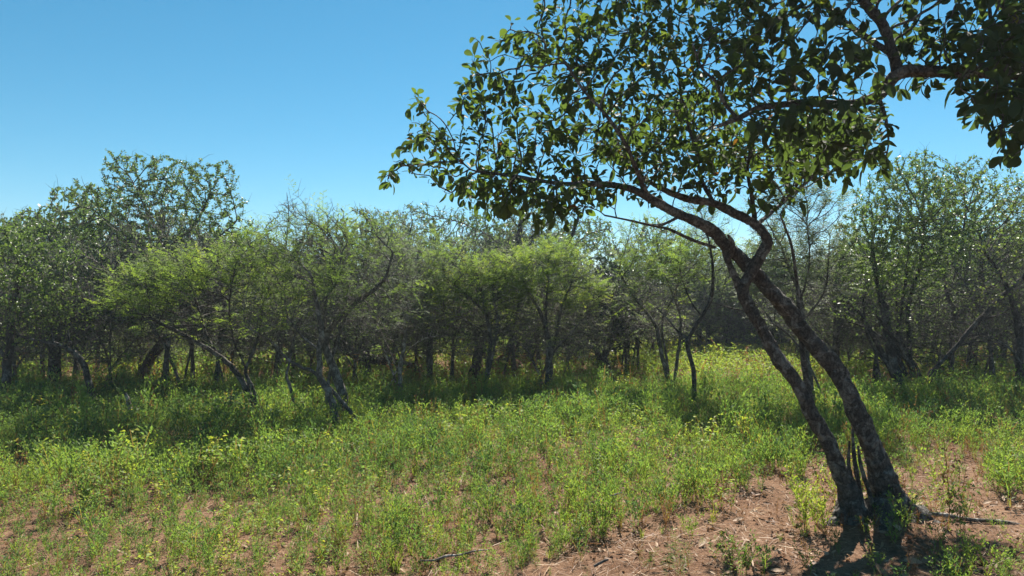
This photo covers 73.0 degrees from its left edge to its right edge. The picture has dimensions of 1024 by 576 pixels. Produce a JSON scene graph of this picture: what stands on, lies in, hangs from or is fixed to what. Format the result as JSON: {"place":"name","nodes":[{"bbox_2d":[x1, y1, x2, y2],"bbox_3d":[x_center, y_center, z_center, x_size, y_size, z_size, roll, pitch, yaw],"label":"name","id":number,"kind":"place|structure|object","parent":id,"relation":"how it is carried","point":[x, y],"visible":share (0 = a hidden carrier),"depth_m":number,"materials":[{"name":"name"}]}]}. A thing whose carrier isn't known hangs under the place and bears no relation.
{"place":"outdoors","nodes":[
{"label":"outdoors","id":0,"kind":"place"},
{"bbox_2d":[0,308,1023,575],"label":"ground","id":1,"kind":"structure","parent":0,"point":[852,548],"depth_m":4.75,"materials":[{"name":"red soil"}]},
{"bbox_2d":[0,217,91,394],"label":"broadleaf tree","id":2,"kind":"object","parent":1,"relation":"on","point":[11,244],"visible":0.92,"depth_m":9.29,"materials":[{"name":"green plant"}]},
{"bbox_2d":[0,283,93,380],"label":"thorn shrub","id":3,"kind":"object","parent":1,"relation":"on","point":[14,359],"visible":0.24,"depth_m":10.54,"materials":[{"name":"green plant"}]},
{"bbox_2d":[0,281,114,413],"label":"thorn tree","id":4,"kind":"object","parent":1,"relation":"on","point":[79,358],"visible":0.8,"depth_m":9.18,"materials":[{"name":"green plant"}]},
{"bbox_2d":[0,250,125,378],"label":"thorn shrub","id":5,"kind":"object","parent":1,"relation":"on","point":[41,355],"visible":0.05,"depth_m":12.53,"materials":[{"name":"green plant"}]},
{"bbox_2d":[0,205,134,388],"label":"broadleaf tree","id":6,"kind":"object","parent":1,"relation":"on","point":[54,230],"visible":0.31,"depth_m":10.67,"materials":[{"name":"green plant"}]},
{"bbox_2d":[2,264,138,379],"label":"thorn shrub","id":7,"kind":"object","parent":1,"relation":"on","point":[75,368],"visible":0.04,"depth_m":11.55,"materials":[{"name":"green plant"}]},
{"bbox_2d":[20,271,136,376],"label":"thorn tree","id":8,"kind":"object","parent":1,"relation":"on","point":[72,362],"visible":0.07,"depth_m":13.55,"materials":[{"name":"green plant"}]},
{"bbox_2d":[0,177,161,345],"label":"broadleaf tree","id":9,"kind":"object","parent":1,"relation":"on","point":[55,197],"visible":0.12,"depth_m":17.55,"materials":[{"name":"green plant"}]},
{"bbox_2d":[38,285,179,388],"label":"thorn shrub","id":10,"kind":"object","parent":1,"relation":"on","point":[107,359],"visible":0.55,"depth_m":10.46,"materials":[{"name":"green plant"}]},
{"bbox_2d":[112,304,178,370],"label":"thorn shrub","id":11,"kind":"object","parent":1,"relation":"on","point":[150,346],"visible":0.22,"depth_m":12.11,"materials":[{"name":"green plant"}]},
{"bbox_2d":[35,199,260,394],"bbox_3d":[-5.394,0.247,10.479,3.178,3.168,2.271,1,-1,-48],"label":"thorn shrub","id":12,"kind":"object","parent":1,"relation":"on","point":[167,356],"visible":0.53,"depth_m":10.22,"materials":[{"name":"green plant"}]},
{"bbox_2d":[40,148,265,380],"bbox_3d":[-6.129,-0.272,12.020,3.493,4.357,2.478,0,-1,-33],"label":"broadleaf tree","id":13,"kind":"object","parent":1,"relation":"on","point":[159,201],"visible":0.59,"depth_m":11.87,"materials":[{"name":"green plant"}]},
{"bbox_2d":[82,214,310,425],"bbox_3d":[-3.923,0.438,8.759,2.856,2.752,1.862,0,-1,-9],"label":"thorn tree","id":14,"kind":"object","parent":1,"relation":"on","point":[233,271],"visible":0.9,"depth_m":8.47,"materials":[{"name":"green plant"}]},
{"bbox_2d":[132,229,270,384],"bbox_3d":[-5.104,0.423,11.456,2.116,2.864,2.961,0,-1,-20],"label":"thorn shrub","id":15,"kind":"object","parent":1,"relation":"on","point":[191,356],"visible":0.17,"depth_m":11.15,"materials":[{"name":"green plant"}]},
{"bbox_2d":[115,232,300,394],"bbox_3d":[-4.662,0.471,10.930,3.048,2.697,2.178,0,-1,-1],"label":"thorn shrub","id":16,"kind":"object","parent":1,"relation":"on","point":[218,369],"visible":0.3,"depth_m":10.66,"materials":[{"name":"green plant"}]},
{"bbox_2d":[176,304,272,376],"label":"thorn shrub","id":17,"kind":"object","parent":1,"relation":"on","point":[234,353],"visible":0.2,"depth_m":12.36,"materials":[{"name":"green plant"}]},
{"bbox_2d":[195,388,278,432],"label":"shrub","id":18,"kind":"object","parent":1,"relation":"on","point":[236,394],"visible":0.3,"depth_m":8.21,"materials":[{"name":"green plant"}]},
{"bbox_2d":[192,238,352,378],"bbox_3d":[-4.071,0.476,11.704,2.832,2.725,2.024,0,-1,-24],"label":"thorn shrub","id":19,"kind":"object","parent":1,"relation":"on","point":[284,338],"visible":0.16,"depth_m":11.55,"materials":[{"name":"green plant"}]},
{"bbox_2d":[229,260,340,369],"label":"thorn tree","id":20,"kind":"object","parent":1,"relation":"on","point":[281,356],"visible":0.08,"depth_m":13.78,"materials":[{"name":"green plant"}]},
{"bbox_2d":[242,196,332,380],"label":"thorn tree","id":21,"kind":"object","parent":1,"relation":"on","point":[278,361],"visible":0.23,"depth_m":11.46,"materials":[{"name":"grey plant"}]},
{"bbox_2d":[212,174,366,431],"bbox_3d":[-2.492,0.251,8.024,1.734,3.110,1.339,1,-1,-40],"label":"thorn tree","id":22,"kind":"object","parent":1,"relation":"on","point":[329,390],"visible":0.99,"depth_m":8.02,"materials":[{"name":"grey plant"}]},
{"bbox_2d":[275,302,350,381],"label":"thorn shrub","id":23,"kind":"object","parent":1,"relation":"on","point":[304,352],"visible":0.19,"depth_m":12.52,"materials":[{"name":"green plant"}]},
{"bbox_2d":[280,284,416,391],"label":"thorn shrub","id":24,"kind":"object","parent":1,"relation":"on","point":[355,343],"visible":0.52,"depth_m":10.94,"materials":[{"name":"green plant"}]},
{"bbox_2d":[260,199,439,373],"bbox_3d":[-3.135,0.050,14.249,3.681,3.644,3.356,0,-1,13],"label":"thorn tree","id":25,"kind":"object","parent":1,"relation":"on","point":[367,222],"visible":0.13,"depth_m":13.65,"materials":[{"name":"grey plant"}]},
{"bbox_2d":[294,203,433,422],"bbox_3d":[-1.963,0.343,8.964,1.875,2.972,1.478,0,-1,0],"label":"thorn tree","id":26,"kind":"object","parent":1,"relation":"on","point":[334,371],"visible":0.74,"depth_m":8.91,"materials":[{"name":"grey plant"}]},
{"bbox_2d":[333,337,416,369],"bbox_3d":[-2.287,1.144,11.916,0.312,0.662,1.709,-1,-1,44],"label":"fallen log","id":27,"kind":"object","parent":1,"relation":"on","point":[383,358],"visible":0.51,"depth_m":11.68,"materials":[{"name":"brown wood"}]},
{"bbox_2d":[305,232,446,388],"bbox_3d":[-2.441,0.448,11.671,2.019,2.823,2.825,2,-2,-70],"label":"thorn shrub","id":28,"kind":"object","parent":1,"relation":"on","point":[356,330],"visible":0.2,"depth_m":11.59,"materials":[{"name":"green plant"}]},
{"bbox_2d":[330,203,425,367],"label":"thorn tree","id":29,"kind":"object","parent":1,"relation":"on","point":[412,223],"visible":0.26,"depth_m":14.85,"materials":[{"name":"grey plant"}]},
{"bbox_2d":[321,246,451,375],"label":"thorn shrub","id":30,"kind":"object","parent":1,"relation":"on","point":[379,298],"visible":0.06,"depth_m":13.26,"materials":[{"name":"green plant"}]},
{"bbox_2d":[355,208,430,270],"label":"broadleaf tree","id":31,"kind":"object","parent":1,"relation":"on","point":[397,215],"visible":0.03,"depth_m":57.41,"materials":[{"name":"green plant"}]},
{"bbox_2d":[347,227,459,397],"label":"thorn tree","id":32,"kind":"object","parent":1,"relation":"on","point":[403,347],"visible":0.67,"depth_m":10.16,"materials":[{"name":"green plant"}]},
{"bbox_2d":[374,289,441,381],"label":"thorn shrub","id":33,"kind":"object","parent":1,"relation":"on","point":[412,340],"visible":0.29,"depth_m":12.65,"materials":[{"name":"green plant"}]},
{"bbox_2d":[377,210,465,326],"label":"thorn tree","id":34,"kind":"object","parent":1,"relation":"on","point":[424,231],"visible":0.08,"depth_m":21.14,"materials":[{"name":"green plant"}]},
{"bbox_2d":[387,222,477,383],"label":"thorn tree","id":35,"kind":"object","parent":1,"relation":"on","point":[429,360],"visible":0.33,"depth_m":11.94,"materials":[{"name":"green plant"}]},
{"bbox_2d":[417,283,494,381],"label":"thorn shrub","id":36,"kind":"object","parent":1,"relation":"on","point":[453,347],"visible":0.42,"depth_m":11.40,"materials":[{"name":"green plant"}]},
{"bbox_2d":[413,270,537,378],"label":"broadleaf tree","id":37,"kind":"object","parent":1,"relation":"on","point":[472,365],"visible":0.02,"depth_m":12.87,"materials":[{"name":"green plant"}]},
{"bbox_2d":[416,233,535,387],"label":"thorn tree","id":38,"kind":"object","parent":1,"relation":"on","point":[470,263],"visible":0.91,"depth_m":10.54,"materials":[{"name":"green plant"}]},
{"bbox_2d":[432,214,532,295],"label":"broadleaf tree","id":39,"kind":"object","parent":1,"relation":"on","point":[501,226],"visible":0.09,"depth_m":28.20,"materials":[{"name":"green plant"}]},
{"bbox_2d":[410,227,555,380],"bbox_3d":[-0.710,0.358,12.664,2.440,3.026,3.414,1,-1,-52],"label":"thorn shrub","id":40,"kind":"object","parent":1,"relation":"on","point":[476,370],"visible":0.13,"depth_m":12.60,"materials":[{"name":"green plant"}]},
{"bbox_2d":[403,199,570,357],"bbox_3d":[-0.544,-0.168,16.556,3.953,4.318,2.228,0,-1,9],"label":"flat topped tree","id":41,"kind":"object","parent":1,"relation":"on","point":[449,220],"visible":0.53,"depth_m":16.48,"materials":[{"name":"green plant"}]},
{"bbox_2d":[452,239,557,358],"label":"broadleaf tree","id":42,"kind":"object","parent":1,"relation":"on","point":[498,244],"visible":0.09,"depth_m":15.68,"materials":[{"name":"green plant"}]},
{"bbox_2d":[0,332,1013,397],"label":"dry herbs","id":43,"kind":"object","parent":1,"relation":"on","point":[352,368],"visible":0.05,"depth_m":12.62,"materials":[{"name":"green plant"}]},
{"bbox_2d":[0,323,1014,391],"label":"herbs","id":44,"kind":"object","parent":1,"relation":"on","point":[721,362],"visible":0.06,"depth_m":13.56,"materials":[{"name":"green plant"}]},
{"bbox_2d":[0,355,1023,575],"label":"green herbs","id":45,"kind":"object","parent":1,"relation":"on","point":[93,446],"visible":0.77,"depth_m":6.43,"materials":[{"name":"green plant"}]},
{"bbox_2d":[0,351,1023,575],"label":"leafy weeds","id":46,"kind":"object","parent":1,"relation":"on","point":[671,437],"visible":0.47,"depth_m":7.58,"materials":[{"name":"green plant"}]},
{"bbox_2d":[0,373,1023,575],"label":"yellowing herbs","id":47,"kind":"object","parent":1,"relation":"on","point":[205,457],"visible":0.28,"depth_m":5.77,"materials":[{"name":"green plant"}]},
{"bbox_2d":[0,365,1023,575],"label":"fine leaved herbs","id":48,"kind":"object","parent":1,"relation":"on","point":[415,508],"visible":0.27,"depth_m":5.72,"materials":[{"name":"green plant"}]},
{"bbox_2d":[0,424,1023,575],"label":"straw","id":49,"kind":"object","parent":1,"relation":"on","point":[594,570],"visible":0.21,"depth_m":4.60,"materials":[{"name":"beige plant"}]},
{"bbox_2d":[0,367,1023,575],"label":"dry herbs","id":50,"kind":"object","parent":1,"relation":"on","point":[805,544],"visible":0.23,"depth_m":5.50,"materials":[{"name":"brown plant"}]},
{"bbox_2d":[0,432,1023,575],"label":"soil clods","id":51,"kind":"object","parent":1,"relation":"on","point":[665,569],"visible":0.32,"depth_m":4.64,"materials":[{"name":"brown soil"}]},
{"bbox_2d":[2,400,1023,575],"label":"grass tufts","id":52,"kind":"object","parent":1,"relation":"on","point":[397,564],"visible":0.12,"depth_m":5.58,"materials":[{"name":"green plant"}]},
{"bbox_2d":[4,396,1023,575],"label":"leaf litter","id":53,"kind":"object","parent":1,"relation":"on","point":[775,560],"visible":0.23,"depth_m":4.55,"materials":[{"name":"brown plant"}]},
{"bbox_2d":[449,222,579,381],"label":"tree","id":54,"kind":"object","parent":1,"relation":"on","point":[513,361],"visible":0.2,"depth_m":12.21,"materials":[{"name":"green plant"}]},
{"bbox_2d":[11,351,1023,575],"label":"seed stems","id":55,"kind":"object","parent":1,"relation":"on","point":[421,418],"visible":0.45,"depth_m":7.26,"materials":[{"name":"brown plant"}]},
{"bbox_2d":[463,221,600,357],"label":"thorn tree","id":56,"kind":"object","parent":1,"relation":"on","point":[523,226],"visible":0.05,"depth_m":17.40,"materials":[{"name":"green plant"}]},
{"bbox_2d":[494,263,588,375],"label":"thorn shrub","id":57,"kind":"object","parent":1,"relation":"on","point":[535,350],"visible":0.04,"depth_m":14.14,"materials":[{"name":"green plant"}]},
{"bbox_2d":[482,232,618,391],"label":"thorn tree","id":58,"kind":"object","parent":1,"relation":"on","point":[557,259],"visible":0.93,"depth_m":10.89,"materials":[{"name":"green plant"}]},
{"bbox_2d":[524,288,610,380],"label":"thorn shrub","id":59,"kind":"object","parent":1,"relation":"on","point":[585,329],"visible":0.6,"depth_m":11.66,"materials":[{"name":"green plant"}]},
{"bbox_2d":[521,209,618,345],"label":"flat topped tree","id":60,"kind":"object","parent":1,"relation":"on","point":[571,234],"visible":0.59,"depth_m":17.35,"materials":[{"name":"green plant"}]},
{"bbox_2d":[551,358,618,402],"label":"shrub","id":61,"kind":"object","parent":1,"relation":"on","point":[577,381],"visible":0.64,"depth_m":9.83,"materials":[{"name":"green plant"}]},
{"bbox_2d":[537,218,642,285],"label":"broadleaf tree","id":62,"kind":"object","parent":1,"relation":"on","point":[591,238],"visible":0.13,"depth_m":37.76,"materials":[{"name":"green plant"}]},
{"bbox_2d":[553,263,649,367],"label":"tree","id":63,"kind":"object","parent":1,"relation":"on","point":[599,358],"visible":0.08,"depth_m":14.71,"materials":[{"name":"green plant"}]},
{"bbox_2d":[533,260,673,383],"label":"thorn shrub","id":64,"kind":"object","parent":1,"relation":"on","point":[611,323],"visible":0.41,"depth_m":12.49,"materials":[{"name":"green plant"}]},
{"bbox_2d":[566,252,647,377],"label":"dark bush","id":65,"kind":"object","parent":1,"relation":"on","point":[612,265],"visible":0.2,"depth_m":13.30,"materials":[{"name":"green plant"}]},
{"bbox_2d":[585,273,683,378],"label":"thorn shrub","id":66,"kind":"object","parent":1,"relation":"on","point":[624,357],"visible":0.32,"depth_m":13.19,"materials":[{"name":"green plant"}]},
{"bbox_2d":[601,215,693,290],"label":"broadleaf tree","id":67,"kind":"object","parent":1,"relation":"on","point":[637,242],"visible":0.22,"depth_m":36.61,"materials":[{"name":"green plant"}]},
{"bbox_2d":[609,261,690,371],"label":"thorn shrub","id":68,"kind":"object","parent":1,"relation":"on","point":[671,310],"visible":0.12,"depth_m":14.73,"materials":[{"name":"green plant"}]},
{"bbox_2d":[377,0,942,530],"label":"leaning tree","id":69,"kind":"object","parent":1,"relation":"on","point":[879,476],"visible":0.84,"depth_m":4.94,"materials":[{"name":"green plant"}]},
{"bbox_2d":[626,285,701,361],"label":"thorn shrub","id":70,"kind":"object","parent":1,"relation":"on","point":[683,323],"visible":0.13,"depth_m":16.46,"materials":[{"name":"green plant"}]},
{"bbox_2d":[637,541,692,575],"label":"leafy forb","id":71,"kind":"object","parent":1,"relation":"on","point":[684,562],"visible":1,"depth_m":4.07,"materials":[{"name":"green plant"}]},
{"bbox_2d":[598,210,738,383],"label":"thorn tree","id":72,"kind":"object","parent":1,"relation":"on","point":[651,261],"visible":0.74,"depth_m":10.90,"materials":[{"name":"green plant"}]},
{"bbox_2d":[632,243,730,349],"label":"broadleaf tree","id":73,"kind":"object","parent":1,"relation":"on","point":[702,338],"visible":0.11,"depth_m":19.03,"materials":[{"name":"green plant"}]},
{"bbox_2d":[662,286,718,350],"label":"thorn shrub","id":74,"kind":"object","parent":1,"relation":"on","point":[701,305],"visible":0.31,"depth_m":17.76,"materials":[{"name":"green plant"}]},
{"bbox_2d":[662,270,728,343],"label":"thorn shrub","id":75,"kind":"object","parent":1,"relation":"on","point":[703,298],"visible":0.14,"depth_m":18.13,"materials":[{"name":"green plant"}]},
{"bbox_2d":[647,185,752,406],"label":"thorn tree","id":76,"kind":"object","parent":1,"relation":"on","point":[676,258],"visible":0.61,"depth_m":9.84,"materials":[{"name":"green plant"}]},
{"bbox_2d":[663,268,757,353],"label":"thorn tree","id":77,"kind":"object","parent":1,"relation":"on","point":[708,334],"visible":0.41,"depth_m":18.22,"materials":[{"name":"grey plant"}]},
{"bbox_2d":[691,259,756,344],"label":"thorn tree","id":78,"kind":"object","parent":1,"relation":"on","point":[725,308],"visible":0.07,"depth_m":19.09,"materials":[{"name":"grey plant"}]},
{"bbox_2d":[682,276,768,356],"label":"thorn shrub","id":79,"kind":"object","parent":1,"relation":"on","point":[733,321],"visible":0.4,"depth_m":18.30,"materials":[{"name":"green plant"}]},
{"bbox_2d":[715,529,777,575],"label":"leafy forb","id":80,"kind":"object","parent":1,"relation":"on","point":[745,563],"visible":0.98,"depth_m":4.02,"materials":[{"name":"green plant"}]},
{"bbox_2d":[719,230,804,351],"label":"broadleaf tree","id":81,"kind":"object","parent":1,"relation":"on","point":[784,271],"visible":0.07,"depth_m":18.93,"materials":[{"name":"green plant"}]},
{"bbox_2d":[718,262,819,348],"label":"thorn tree","id":82,"kind":"object","parent":1,"relation":"on","point":[737,331],"visible":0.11,"depth_m":18.84,"materials":[{"name":"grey plant"}]},
{"bbox_2d":[718,169,872,405],"bbox_3d":[3.886,0.026,9.651,2.144,3.612,1.595,0,-1,0],"label":"thorn tree","id":83,"kind":"object","parent":1,"relation":"on","point":[784,259],"visible":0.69,"depth_m":9.46,"materials":[{"name":"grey plant"}]},
{"bbox_2d":[782,465,833,534],"bbox_3d":[2.030,1.453,4.745,0.286,0.411,0.364,1,-1,-38],"label":"leafy forb","id":84,"kind":"object","parent":1,"relation":"on","point":[805,507],"visible":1,"depth_m":4.71,"materials":[{"name":"green plant"}]},
{"bbox_2d":[746,250,920,386],"bbox_3d":[5.818,0.581,12.717,2.102,2.625,2.941,1,-2,-62],"label":"thorn shrub","id":85,"kind":"object","parent":1,"relation":"on","point":[835,340],"visible":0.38,"depth_m":12.45,"materials":[{"name":"green plant"}]},
{"bbox_2d":[804,264,893,356],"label":"thorn shrub","id":86,"kind":"object","parent":1,"relation":"on","point":[838,350],"visible":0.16,"depth_m":12.82,"materials":[{"name":"green plant"}]},
{"bbox_2d":[692,0,1023,186],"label":"overhanging tree","id":87,"kind":"object","parent":1,"relation":"on","point":[1001,54],"visible":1,"depth_m":4.04,"materials":[{"name":"green plant"}]},
{"bbox_2d":[802,244,970,386],"bbox_3d":[6.577,0.526,12.477,2.197,2.703,3.075,0,-1,-30],"label":"thorn shrub","id":88,"kind":"object","parent":1,"relation":"on","point":[876,369],"visible":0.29,"depth_m":12.04,"materials":[{"name":"green plant"}]},
{"bbox_2d":[829,240,958,379],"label":"broadleaf tree","id":89,"kind":"object","parent":1,"relation":"on","point":[926,359],"visible":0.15,"depth_m":13.40,"materials":[{"name":"green plant"}]},
{"bbox_2d":[825,142,977,387],"bbox_3d":[6.200,-0.289,10.952,2.384,4.237,1.657,0,-1,0],"label":"thorn tree","id":90,"kind":"object","parent":1,"relation":"on","point":[894,355],"visible":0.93,"depth_m":10.88,"materials":[{"name":"green plant"}]},
{"bbox_2d":[832,200,1013,345],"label":"thorn tree","id":91,"kind":"object","parent":1,"relation":"on","point":[945,231],"visible":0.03,"depth_m":17.41,"materials":[{"name":"green plant"}]},
{"bbox_2d":[900,302,979,381],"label":"thorn shrub","id":92,"kind":"object","parent":1,"relation":"on","point":[935,350],"visible":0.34,"depth_m":13.10,"materials":[{"name":"green plant"}]},
{"bbox_2d":[938,439,967,529],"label":"weed","id":93,"kind":"object","parent":1,"relation":"on","point":[950,495],"visible":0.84,"depth_m":4.67,"materials":[{"name":"green plant"}]},
{"bbox_2d":[902,283,1007,367],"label":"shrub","id":94,"kind":"object","parent":1,"relation":"on","point":[974,355],"visible":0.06,"depth_m":14.21,"materials":[{"name":"green plant"}]},
{"bbox_2d":[905,151,1023,381],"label":"broadleaf tree","id":95,"kind":"object","parent":1,"relation":"on","point":[975,212],"visible":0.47,"depth_m":12.51,"materials":[{"name":"green plant"}]},
{"bbox_2d":[945,479,984,535],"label":"weed","id":96,"kind":"object","parent":1,"relation":"on","point":[959,508],"visible":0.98,"depth_m":4.55,"materials":[{"name":"green plant"}]},
{"bbox_2d":[909,227,1023,379],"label":"thorn shrub","id":97,"kind":"object","parent":1,"relation":"on","point":[990,362],"visible":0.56,"depth_m":11.66,"materials":[{"name":"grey plant"}]},
{"bbox_2d":[920,219,1021,369],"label":"broadleaf tree","id":98,"kind":"object","parent":1,"relation":"on","point":[977,266],"visible":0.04,"depth_m":15.48,"materials":[{"name":"green plant"}]},
{"bbox_2d":[919,248,1023,391],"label":"tree","id":99,"kind":"object","parent":1,"relation":"on","point":[969,330],"visible":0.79,"depth_m":10.28,"materials":[{"name":"green plant"}]},
{"bbox_2d":[936,276,1016,374],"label":"thorn shrub","id":100,"kind":"object","parent":1,"relation":"on","point":[970,354],"visible":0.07,"depth_m":13.62,"materials":[{"name":"green plant"}]},
{"bbox_2d":[932,512,1020,524],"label":"fallen branch","id":101,"kind":"object","parent":1,"relation":"on","point":[980,520],"visible":0.65,"depth_m":4.86,"materials":[{"name":"brown wood"}]},
{"bbox_2d":[946,178,1023,394],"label":"thorn tree","id":102,"kind":"object","parent":1,"relation":"on","point":[1018,332],"visible":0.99,"depth_m":10.26,"materials":[{"name":"green plant"}]},
{"bbox_2d":[953,260,1023,367],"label":"thorn tree","id":103,"kind":"object","parent":1,"relation":"on","point":[1002,351],"visible":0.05,"depth_m":15.17,"materials":[{"name":"grey plant"}]},
{"bbox_2d":[981,443,1023,496],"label":"leafy forb","id":104,"kind":"object","parent":1,"relation":"on","point":[1002,468],"visible":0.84,"depth_m":5.53,"materials":[{"name":"green plant"}]},
{"bbox_2d":[0,0,1023,301],"label":"sky","id":105,"kind":"structure","parent":0,"point":[318,93],"materials":[{"name":"blue"}]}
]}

